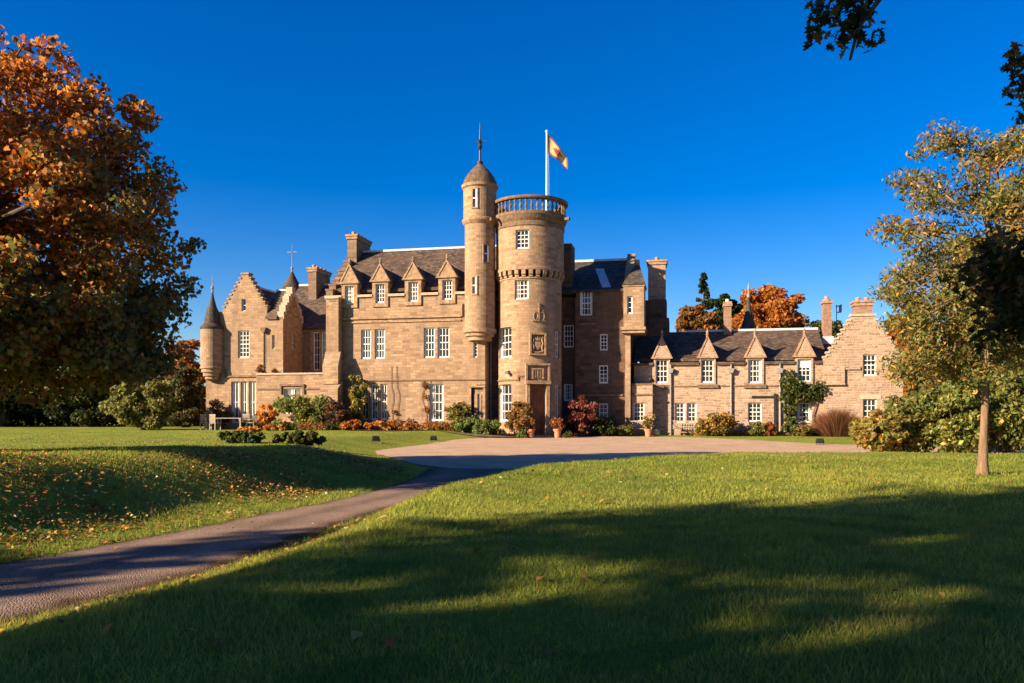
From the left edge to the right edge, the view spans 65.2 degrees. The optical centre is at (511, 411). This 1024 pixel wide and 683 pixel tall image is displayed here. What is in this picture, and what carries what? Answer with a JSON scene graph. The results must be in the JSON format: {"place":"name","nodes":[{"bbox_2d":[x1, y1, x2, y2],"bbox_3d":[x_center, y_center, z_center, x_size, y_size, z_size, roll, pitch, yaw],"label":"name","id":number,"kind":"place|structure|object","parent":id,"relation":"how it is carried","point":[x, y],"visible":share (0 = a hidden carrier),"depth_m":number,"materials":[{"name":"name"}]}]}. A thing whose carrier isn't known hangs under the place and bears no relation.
{"place":"outdoors","nodes":[
{"label":"outdoors","id":0,"kind":"place"},
{"bbox_2d":[0,413,1023,682],"bbox_3d":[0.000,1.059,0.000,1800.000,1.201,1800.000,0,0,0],"label":"lawn","id":1,"kind":"structure","parent":0,"point":[344,441],"depth_m":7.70,"materials":[{"name":"green plant"}]},
{"bbox_2d":[0,369,51,426],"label":"yew tree","id":2,"kind":"object","parent":1,"relation":"on","point":[10,408],"visible":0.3,"depth_m":59.82,"materials":[{"name":"green plant"}]},
{"bbox_2d":[37,368,115,426],"bbox_3d":[-32.082,-1.082,59.969,5.429,6.192,5.882,0,0,-43],"label":"bush","id":3,"kind":"object","parent":1,"relation":"on","point":[75,408],"visible":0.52,"depth_m":59.10,"materials":[{"name":"green plant"}]},
{"bbox_2d":[0,25,206,409],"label":"maple tree","id":4,"kind":"object","parent":1,"relation":"on","point":[86,326],"visible":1,"depth_m":16.24,"materials":[{"name":"orange plant"}]},
{"bbox_2d":[16,386,205,425],"bbox_3d":[-35.402,-0.478,63.099,22.824,3.789,4.540,0,0,0],"label":"hedge","id":5,"kind":"object","parent":1,"relation":"on","point":[46,421],"visible":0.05,"depth_m":62.52,"materials":[{"name":"green plant"}]},
{"bbox_2d":[59,331,199,423],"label":"bushy tree","id":6,"kind":"object","parent":1,"relation":"on","point":[160,374],"visible":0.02,"depth_m":73.30,"materials":[{"name":"orange plant"}]},
{"bbox_2d":[98,377,177,429],"bbox_3d":[-23.268,-0.570,50.240,4.642,3.971,3.933,0,0,0],"label":"bush","id":7,"kind":"object","parent":1,"relation":"on","point":[146,406],"visible":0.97,"depth_m":49.10,"materials":[{"name":"green plant"}]},
{"bbox_2d":[164,366,205,426],"bbox_3d":[-23.661,-0.965,58.055,3.082,4.773,2.824,0,0,0],"label":"yew tree","id":8,"kind":"object","parent":1,"relation":"on","point":[191,405],"visible":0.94,"depth_m":57.53,"materials":[{"name":"green plant"}]},
{"bbox_2d":[164,339,205,392],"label":"beech tree","id":9,"kind":"object","parent":1,"relation":"on","point":[191,363],"visible":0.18,"depth_m":65.31,"materials":[{"name":"orange plant"}]},
{"bbox_2d":[207,398,233,428],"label":"shrub","id":10,"kind":"object","parent":1,"relation":"on","point":[218,405],"visible":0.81,"depth_m":52.26,"materials":[{"name":"red plant"}]},
{"bbox_2d":[217,430,265,443],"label":"shrub","id":11,"kind":"object","parent":1,"relation":"on","point":[234,436],"visible":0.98,"depth_m":25.31,"materials":[{"name":"green plant"}]},
{"bbox_2d":[237,426,261,432],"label":"shrub","id":12,"kind":"object","parent":1,"relation":"on","point":[254,429],"visible":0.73,"depth_m":39.92,"materials":[{"name":"orange plant"}]},
{"bbox_2d":[0,468,517,626],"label":"drive","id":13,"kind":"structure","parent":1,"relation":"on","point":[96,573],"depth_m":9.16,"materials":[{"name":"grey asphalt"}]},
{"bbox_2d":[263,424,287,430],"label":"shrub","id":14,"kind":"object","parent":1,"relation":"on","point":[273,427],"visible":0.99,"depth_m":48.22,"materials":[{"name":"orange plant"}]},
{"bbox_2d":[272,429,326,445],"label":"shrub","id":15,"kind":"object","parent":1,"relation":"on","point":[308,438],"visible":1,"depth_m":25.87,"materials":[{"name":"green plant"}]},
{"bbox_2d":[286,429,516,436],"bbox_3d":[-7.930,1.228,48.443,17.638,0.364,2.677,0,0,14],"label":"soil border","id":16,"kind":"object","parent":1,"relation":"on","point":[482,435],"visible":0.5,"depth_m":46.06,"materials":[{"name":"brown soil"}]},
{"bbox_2d":[255,403,279,429],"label":"shrub","id":17,"kind":"object","parent":16,"relation":"on","point":[265,417],"visible":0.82,"depth_m":50.19,"materials":[{"name":"orange plant"}]},
{"bbox_2d":[271,393,328,429],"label":"shrub","id":18,"kind":"object","parent":16,"relation":"on","point":[303,410],"visible":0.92,"depth_m":48.70,"materials":[{"name":"green plant"}]},
{"bbox_2d":[323,400,352,428],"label":"shrub","id":19,"kind":"object","parent":16,"relation":"on","point":[337,414],"visible":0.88,"depth_m":48.05,"materials":[{"name":"red plant"}]},
{"bbox_2d":[340,419,361,430],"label":"shrub","id":20,"kind":"object","parent":16,"relation":"on","point":[353,424],"visible":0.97,"depth_m":47.74,"materials":[{"name":"orange plant"}]},
{"bbox_2d":[346,374,368,420],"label":"shrub","id":21,"kind":"object","parent":16,"relation":"on","point":[354,395],"visible":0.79,"depth_m":49.15,"materials":[{"name":"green plant"}]},
{"bbox_2d":[258,419,499,435],"bbox_3d":[-8.524,0.897,48.231,16.334,1.157,2.848,0,0,11],"label":"border planting","id":22,"kind":"object","parent":16,"relation":"on","point":[448,426],"visible":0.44,"depth_m":48.06,"materials":[{"name":"orange plant"}]},
{"bbox_2d":[363,420,396,430],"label":"shrub","id":23,"kind":"object","parent":16,"relation":"on","point":[387,425],"visible":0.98,"depth_m":47.74,"materials":[{"name":"orange plant"}]},
{"bbox_2d":[398,423,418,430],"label":"shrub","id":24,"kind":"object","parent":16,"relation":"on","point":[406,427],"visible":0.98,"depth_m":47.64,"materials":[{"name":"orange plant"}]},
{"bbox_2d":[443,402,470,421],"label":"shrub","id":25,"kind":"object","parent":16,"relation":"on","point":[457,413],"visible":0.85,"depth_m":48.11,"materials":[{"name":"green plant"}]},
{"bbox_2d":[451,415,475,432],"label":"shrub","id":26,"kind":"object","parent":16,"relation":"on","point":[462,425],"visible":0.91,"depth_m":46.74,"materials":[{"name":"green plant"}]},
{"bbox_2d":[472,419,503,434],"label":"shrub","id":27,"kind":"object","parent":16,"relation":"on","point":[485,426],"visible":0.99,"depth_m":46.01,"materials":[{"name":"green plant"}]},
{"bbox_2d":[0,439,1022,632],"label":"leaf litter","id":28,"kind":"object","parent":1,"relation":"on","point":[352,459],"visible":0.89,"depth_m":12.45,"materials":[{"name":"plant"}]},
{"bbox_2d":[200,128,902,436],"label":"mansion","id":29,"kind":"structure","parent":1,"relation":"on","point":[528,308],"depth_m":49.47,"materials":[{"name":"stone"}]},
{"bbox_2d":[232,382,238,422],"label":"window","id":30,"kind":"structure","parent":29,"relation":"in","point":[235,385],"depth_m":53.06,"materials":[{"name":"white paint"}]},
{"bbox_2d":[239,331,248,357],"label":"window","id":31,"kind":"structure","parent":29,"relation":"in","point":[243,335],"depth_m":52.94,"materials":[{"name":"white paint"}]},
{"bbox_2d":[241,382,246,421],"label":"window","id":32,"kind":"structure","parent":29,"relation":"in","point":[243,384],"depth_m":52.93,"materials":[{"name":"white paint"}]},
{"bbox_2d":[250,382,255,419],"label":"window","id":33,"kind":"structure","parent":29,"relation":"in","point":[252,384],"depth_m":52.80,"materials":[{"name":"white paint"}]},
{"bbox_2d":[314,332,319,370],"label":"window","id":34,"kind":"structure","parent":29,"relation":"in","point":[316,334],"depth_m":54.76,"materials":[{"name":"white paint"}]},
{"bbox_2d":[322,332,325,365],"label":"window","id":35,"kind":"structure","parent":29,"relation":"in","point":[323,333],"depth_m":54.64,"materials":[{"name":"white paint"}]},
{"bbox_2d":[346,286,353,303],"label":"window","id":36,"kind":"structure","parent":29,"relation":"in","point":[349,289],"depth_m":50.25,"materials":[{"name":"white paint"}]},
{"bbox_2d":[362,384,367,419],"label":"window","id":37,"kind":"structure","parent":29,"relation":"in","point":[365,409],"depth_m":50.08,"materials":[{"name":"white paint"}]},
{"bbox_2d":[362,330,370,358],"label":"window","id":38,"kind":"structure","parent":29,"relation":"in","point":[366,334],"depth_m":50.06,"materials":[{"name":"white paint"}]},
{"bbox_2d":[372,384,377,419],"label":"window","id":39,"kind":"structure","parent":29,"relation":"in","point":[374,386],"depth_m":49.95,"materials":[{"name":"white paint"}]},
{"bbox_2d":[375,329,384,358],"bbox_3d":[-8.197,-4.229,49.871,0.685,1.841,0.090,0,0,12],"label":"window","id":40,"kind":"structure","parent":29,"relation":"in","point":[379,333],"depth_m":49.89,"materials":[{"name":"white paint"}]},
{"bbox_2d":[376,284,383,302],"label":"window","id":41,"kind":"structure","parent":29,"relation":"in","point":[379,287],"depth_m":49.82,"materials":[{"name":"white paint"}]},
{"bbox_2d":[381,384,386,419],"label":"window","id":42,"kind":"structure","parent":29,"relation":"in","point":[383,386],"depth_m":49.83,"materials":[{"name":"white paint"}]},
{"bbox_2d":[391,367,431,426],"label":"climbing plant","id":43,"kind":"object","parent":29,"relation":"attached to","point":[424,385],"visible":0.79,"depth_m":49.10,"materials":[{"name":"brown plant"}]},
{"bbox_2d":[409,282,417,301],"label":"window","id":44,"kind":"structure","parent":29,"relation":"in","point":[413,286],"depth_m":49.36,"materials":[{"name":"white paint"}]},
{"bbox_2d":[424,328,434,357],"bbox_3d":[-5.046,-4.245,49.201,0.725,1.865,0.090,0,0,12],"label":"window","id":45,"kind":"structure","parent":29,"relation":"in","point":[429,333],"depth_m":49.21,"materials":[{"name":"white paint"}]},
{"bbox_2d":[430,384,443,420],"bbox_3d":[-4.592,-0.582,49.104,0.907,2.265,0.090,0,0,12],"label":"window","id":46,"kind":"structure","parent":29,"relation":"in","point":[436,390],"depth_m":49.13,"materials":[{"name":"white paint"}]},
{"bbox_2d":[438,327,449,357],"bbox_3d":[-4.155,-4.241,49.011,0.764,1.858,0.090,0,0,12],"label":"window","id":47,"kind":"structure","parent":29,"relation":"in","point":[443,333],"depth_m":49.02,"materials":[{"name":"white paint"}]},
{"bbox_2d":[443,280,451,299],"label":"window","id":48,"kind":"structure","parent":29,"relation":"in","point":[447,284],"depth_m":48.90,"materials":[{"name":"white paint"}]},
{"bbox_2d":[471,187,477,207],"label":"window","id":49,"kind":"structure","parent":29,"relation":"in","point":[474,190],"depth_m":47.69,"materials":[{"name":"wood"}]},
{"bbox_2d":[471,275,477,294],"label":"window","id":50,"kind":"structure","parent":29,"relation":"in","point":[474,279],"depth_m":47.78,"materials":[{"name":"wood"}]},
{"bbox_2d":[483,244,489,262],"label":"window","id":51,"kind":"structure","parent":29,"relation":"in","point":[486,247],"depth_m":47.83,"materials":[{"name":"wood"}]},
{"bbox_2d":[501,327,510,357],"bbox_3d":[-0.292,-4.151,48.043,0.741,1.807,1.151,0,0,-3],"label":"window","id":52,"kind":"structure","parent":29,"relation":"in","point":[505,332],"depth_m":48.12,"materials":[{"name":"white paint"}]},
{"bbox_2d":[501,384,510,420],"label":"window","id":53,"kind":"structure","parent":29,"relation":"in","point":[505,389],"depth_m":48.25,"materials":[{"name":"white paint"}]},
{"bbox_2d":[516,230,528,248],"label":"window","id":54,"kind":"structure","parent":29,"relation":"in","point":[522,236],"depth_m":47.16,"materials":[{"name":"white paint"}]},
{"bbox_2d":[516,280,528,299],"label":"window","id":55,"kind":"structure","parent":29,"relation":"in","point":[522,286],"depth_m":47.31,"materials":[{"name":"white paint"}]},
{"bbox_2d":[530,384,542,434],"bbox_3d":[1.442,-0.121,47.413,0.995,3.042,0.210,0,0,-12],"label":"door","id":56,"kind":"structure","parent":29,"relation":"in","point":[536,390],"depth_m":47.45,"materials":[{"name":"brown wood"}]},
{"bbox_2d":[545,130,548,209],"bbox_3d":[2.139,-14.527,49.181,0.400,5.653,0.400,0,0,0],"label":"flagpole","id":57,"kind":"object","parent":29,"relation":"on","point":[547,155],"visible":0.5,"depth_m":49.13,"materials":[{"name":"white metal"}]},
{"bbox_2d":[548,135,567,168],"bbox_3d":[2.809,-15.969,49.195,1.220,2.190,0.274,0,0,0],"label":"flag","id":58,"kind":"object","parent":57,"relation":"hanging from","point":[555,151],"visible":1,"depth_m":49.20,"materials":[{"name":"fabric"}]},
{"bbox_2d":[564,384,571,400],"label":"window","id":59,"kind":"structure","parent":29,"relation":"in","point":[567,387],"depth_m":51.11,"materials":[{"name":"white paint"}]},
{"bbox_2d":[564,325,573,347],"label":"window","id":60,"kind":"structure","parent":29,"relation":"in","point":[568,329],"depth_m":51.10,"materials":[{"name":"white paint"}]},
{"bbox_2d":[580,292,591,315],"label":"window","id":61,"kind":"structure","parent":29,"relation":"in","point":[585,297],"depth_m":50.17,"materials":[{"name":"white paint"}]},
{"bbox_2d":[599,365,607,383],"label":"window","id":62,"kind":"structure","parent":29,"relation":"in","point":[603,369],"depth_m":49.94,"materials":[{"name":"white paint"}]},
{"bbox_2d":[599,404,607,419],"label":"window","id":63,"kind":"structure","parent":29,"relation":"in","point":[603,410],"depth_m":49.94,"materials":[{"name":"white paint"}]},
{"bbox_2d":[600,334,607,350],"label":"window","id":64,"kind":"structure","parent":29,"relation":"in","point":[603,337],"depth_m":49.94,"materials":[{"name":"white paint"}]},
{"bbox_2d":[627,296,632,313],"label":"window","id":65,"kind":"structure","parent":29,"relation":"in","point":[629,298],"depth_m":49.20,"materials":[{"name":"white paint"}]},
{"bbox_2d":[633,403,643,420],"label":"window","id":66,"kind":"structure","parent":29,"relation":"in","point":[638,408],"depth_m":49.59,"materials":[{"name":"white paint"}]},
{"bbox_2d":[656,360,667,382],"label":"window","id":67,"kind":"structure","parent":29,"relation":"in","point":[661,365],"depth_m":49.98,"materials":[{"name":"white paint"}]},
{"bbox_2d":[675,403,684,422],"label":"window","id":68,"kind":"structure","parent":29,"relation":"in","point":[679,407],"depth_m":49.81,"materials":[{"name":"white paint"}]},
{"bbox_2d":[687,403,696,422],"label":"window","id":69,"kind":"structure","parent":29,"relation":"in","point":[691,407],"depth_m":49.65,"materials":[{"name":"white paint"}]},
{"bbox_2d":[701,360,713,382],"bbox_3d":[12.058,-2.516,49.388,0.767,1.430,0.090,0,0,12],"label":"window","id":70,"kind":"structure","parent":29,"relation":"in","point":[707,366],"depth_m":49.40,"materials":[{"name":"white paint"}]},
{"bbox_2d":[748,403,761,421],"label":"window","id":71,"kind":"structure","parent":29,"relation":"in","point":[754,409],"depth_m":48.88,"materials":[{"name":"white paint"}]},
{"bbox_2d":[748,359,761,382],"bbox_3d":[14.810,-2.480,48.803,0.807,1.450,0.090,0,0,12],"label":"window","id":72,"kind":"structure","parent":29,"relation":"in","point":[754,365],"depth_m":48.82,"materials":[{"name":"white paint"}]},
{"bbox_2d":[778,368,828,435],"bbox_3d":[17.405,-0.558,47.714,2.929,4.134,0.821,0,0,12],"label":"climbing plant","id":73,"kind":"object","parent":29,"relation":"attached to","point":[805,394],"visible":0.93,"depth_m":47.83,"materials":[{"name":"green plant"}]},
{"bbox_2d":[797,403,810,422],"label":"window","id":74,"kind":"structure","parent":29,"relation":"in","point":[804,410],"depth_m":48.28,"materials":[{"name":"white paint"}]},
{"bbox_2d":[798,359,810,381],"bbox_3d":[17.597,-2.492,48.211,0.777,1.372,0.090,0,0,12],"label":"window","id":75,"kind":"structure","parent":29,"relation":"in","point":[804,365],"depth_m":48.20,"materials":[{"name":"white paint"}]},
{"bbox_2d":[863,355,875,375],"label":"window","id":76,"kind":"structure","parent":29,"relation":"in","point":[869,368],"depth_m":47.23,"materials":[{"name":"white paint"}]},
{"bbox_2d":[863,399,875,417],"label":"window","id":77,"kind":"structure","parent":29,"relation":"in","point":[868,404],"depth_m":47.25,"materials":[{"name":"white paint"}]},
{"bbox_2d":[586,415,618,435],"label":"shrub","id":78,"kind":"object","parent":1,"relation":"on","point":[602,426],"visible":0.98,"depth_m":48.20,"materials":[{"name":"green plant"}]},
{"bbox_2d":[616,423,635,436],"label":"shrub","id":79,"kind":"object","parent":1,"relation":"on","point":[624,430],"visible":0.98,"depth_m":48.23,"materials":[{"name":"green plant"}]},
{"bbox_2d":[644,429,652,436],"bbox_3d":[8.173,1.245,47.899,0.518,0.450,0.518,0,0,0],"label":"plant pot","id":80,"kind":"object","parent":1,"relation":"on","point":[648,432],"visible":1,"depth_m":47.73,"materials":[{"name":"ceramic"}]},
{"bbox_2d":[642,413,655,428],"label":"potted plant","id":81,"kind":"object","parent":80,"relation":"on","point":[647,422],"visible":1,"depth_m":47.75,"materials":[{"name":"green plant"}]},
{"bbox_2d":[673,420,694,435],"bbox_3d":[10.526,0.983,48.960,1.350,0.920,0.595,0,0,12],"label":"bench","id":82,"kind":"object","parent":1,"relation":"on","point":[679,421],"visible":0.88,"depth_m":49.18,"materials":[{"name":"brown wood"}]},
{"bbox_2d":[574,428,818,435],"bbox_3d":[11.223,1.227,48.562,14.971,0.498,1.341,0,0,7],"label":"border planting","id":83,"kind":"object","parent":1,"relation":"on","point":[738,433],"visible":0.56,"depth_m":48.23,"materials":[{"name":"green plant"}]},
{"bbox_2d":[675,303,722,331],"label":"beech tree","id":84,"kind":"object","parent":1,"relation":"on","point":[694,318],"visible":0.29,"depth_m":73.10,"materials":[{"name":"orange plant"}]},
{"bbox_2d":[375,436,1023,468],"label":"gravel forecourt","id":85,"kind":"structure","parent":1,"relation":"on","point":[507,453],"depth_m":31.40,"materials":[{"name":"beige gravel"}]},
{"bbox_2d":[504,400,535,432],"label":"shrub","id":86,"kind":"object","parent":85,"relation":"on","point":[518,418],"visible":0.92,"depth_m":45.48,"materials":[{"name":"orange plant"}]},
{"bbox_2d":[553,429,561,437],"bbox_3d":[2.600,1.220,45.709,0.497,0.500,0.497,0,0,0],"label":"plant pot","id":87,"kind":"object","parent":85,"relation":"on","point":[557,433],"visible":0.92,"depth_m":45.55,"materials":[{"name":"ceramic"}]},
{"bbox_2d":[549,417,565,430],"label":"potted plant","id":88,"kind":"object","parent":87,"relation":"in","point":[558,424],"visible":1,"depth_m":45.60,"materials":[{"name":"orange plant"}]},
{"bbox_2d":[564,395,599,436],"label":"shrub","id":89,"kind":"object","parent":85,"relation":"on","point":[576,416],"visible":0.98,"depth_m":47.81,"materials":[{"name":"red plant"}]},
{"bbox_2d":[848,408,909,451],"bbox_3d":[12.303,0.750,26.958,1.805,1.736,1.547,0,0,-19],"label":"rhododendron","id":90,"kind":"object","parent":85,"relation":"on","point":[878,430],"visible":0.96,"depth_m":26.62,"materials":[{"name":"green plant"}]},
{"bbox_2d":[882,386,945,452],"bbox_3d":[13.889,0.368,27.567,2.346,2.490,2.039,0,0,-18],"label":"rhododendron","id":91,"kind":"object","parent":85,"relation":"on","point":[920,438],"visible":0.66,"depth_m":27.07,"materials":[{"name":"green plant"}]},
{"bbox_2d":[920,380,990,452],"bbox_3d":[14.835,0.238,26.793,2.139,2.740,1.792,0,0,0],"label":"rhododendron","id":92,"kind":"object","parent":85,"relation":"on","point":[957,429],"visible":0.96,"depth_m":26.44,"materials":[{"name":"green plant"}]},
{"bbox_2d":[907,369,1006,450],"bbox_3d":[17.288,-0.131,30.948,4.346,3.497,3.294,0,0,0],"label":"rhododendron","id":93,"kind":"object","parent":85,"relation":"on","point":[936,385],"visible":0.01,"depth_m":30.72,"materials":[{"name":"green plant"}]},
{"bbox_2d":[977,370,1023,452],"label":"rhododendron","id":94,"kind":"object","parent":85,"relation":"on","point":[1006,410],"visible":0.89,"depth_m":26.77,"materials":[{"name":"green plant"}]},
{"bbox_2d":[695,271,711,314],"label":"conifer","id":95,"kind":"object","parent":1,"relation":"on","point":[703,285],"visible":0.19,"depth_m":81.86,"materials":[{"name":"green plant"}]},
{"bbox_2d":[692,411,739,435],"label":"shrub","id":96,"kind":"object","parent":1,"relation":"on","point":[716,425],"visible":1,"depth_m":47.40,"materials":[{"name":"yellow plant"}]},
{"bbox_2d":[707,293,743,323],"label":"pine tree","id":97,"kind":"object","parent":1,"relation":"on","point":[717,303],"visible":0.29,"depth_m":85.05,"materials":[{"name":"green plant"}]},
{"bbox_2d":[747,421,765,435],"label":"shrub","id":98,"kind":"object","parent":1,"relation":"on","point":[756,429],"visible":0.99,"depth_m":47.51,"materials":[{"name":"green plant"}]},
{"bbox_2d":[761,421,777,435],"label":"shrub","id":99,"kind":"object","parent":1,"relation":"on","point":[770,426],"visible":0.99,"depth_m":47.48,"materials":[{"name":"orange plant"}]},
{"bbox_2d":[731,283,810,328],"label":"beech tree","id":100,"kind":"object","parent":1,"relation":"on","point":[772,306],"visible":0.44,"depth_m":76.43,"materials":[{"name":"orange plant"}]},
{"bbox_2d":[780,415,799,435],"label":"shrub","id":101,"kind":"object","parent":1,"relation":"on","point":[790,425],"visible":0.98,"depth_m":47.12,"materials":[{"name":"green plant"}]},
{"bbox_2d":[795,424,815,435],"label":"shrub","id":102,"kind":"object","parent":1,"relation":"on","point":[802,430],"visible":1,"depth_m":46.68,"materials":[{"name":"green plant"}]},
{"bbox_2d":[806,320,843,336],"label":"bushy tree","id":103,"kind":"object","parent":1,"relation":"on","point":[816,323],"visible":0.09,"depth_m":74.96,"materials":[{"name":"green plant"}]},
{"bbox_2d":[798,407,862,436],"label":"ornamental grass","id":104,"kind":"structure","parent":1,"relation":"on","point":[833,424],"depth_m":46.19,"materials":[{"name":"brown plant"}]},
{"bbox_2d":[884,322,940,408],"bbox_3d":[31.069,-3.052,62.068,6.059,9.591,4.935,0,0,0],"label":"beech tree","id":105,"kind":"object","parent":1,"relation":"on","point":[892,335],"visible":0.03,"depth_m":61.12,"materials":[{"name":"green plant"}]},
{"bbox_2d":[803,0,1023,356],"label":"oak tree","id":106,"kind":"object","parent":1,"relation":"on","point":[1001,286],"visible":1,"depth_m":8.13,"materials":[{"name":"green plant"}]},
{"bbox_2d":[865,118,1023,474],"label":"young tree","id":107,"kind":"object","parent":1,"relation":"on","point":[924,343],"visible":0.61,"depth_m":13.96,"materials":[{"name":"green plant"}]},
{"bbox_2d":[928,308,1023,399],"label":"bushy tree","id":108,"kind":"object","parent":1,"relation":"on","point":[1020,369],"visible":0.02,"depth_m":53.63,"materials":[{"name":"green plant"}]},
{"bbox_2d":[0,0,1023,398],"label":"sky","id":109,"kind":"structure","parent":0,"point":[699,136],"materials":[{"name":"blue"}]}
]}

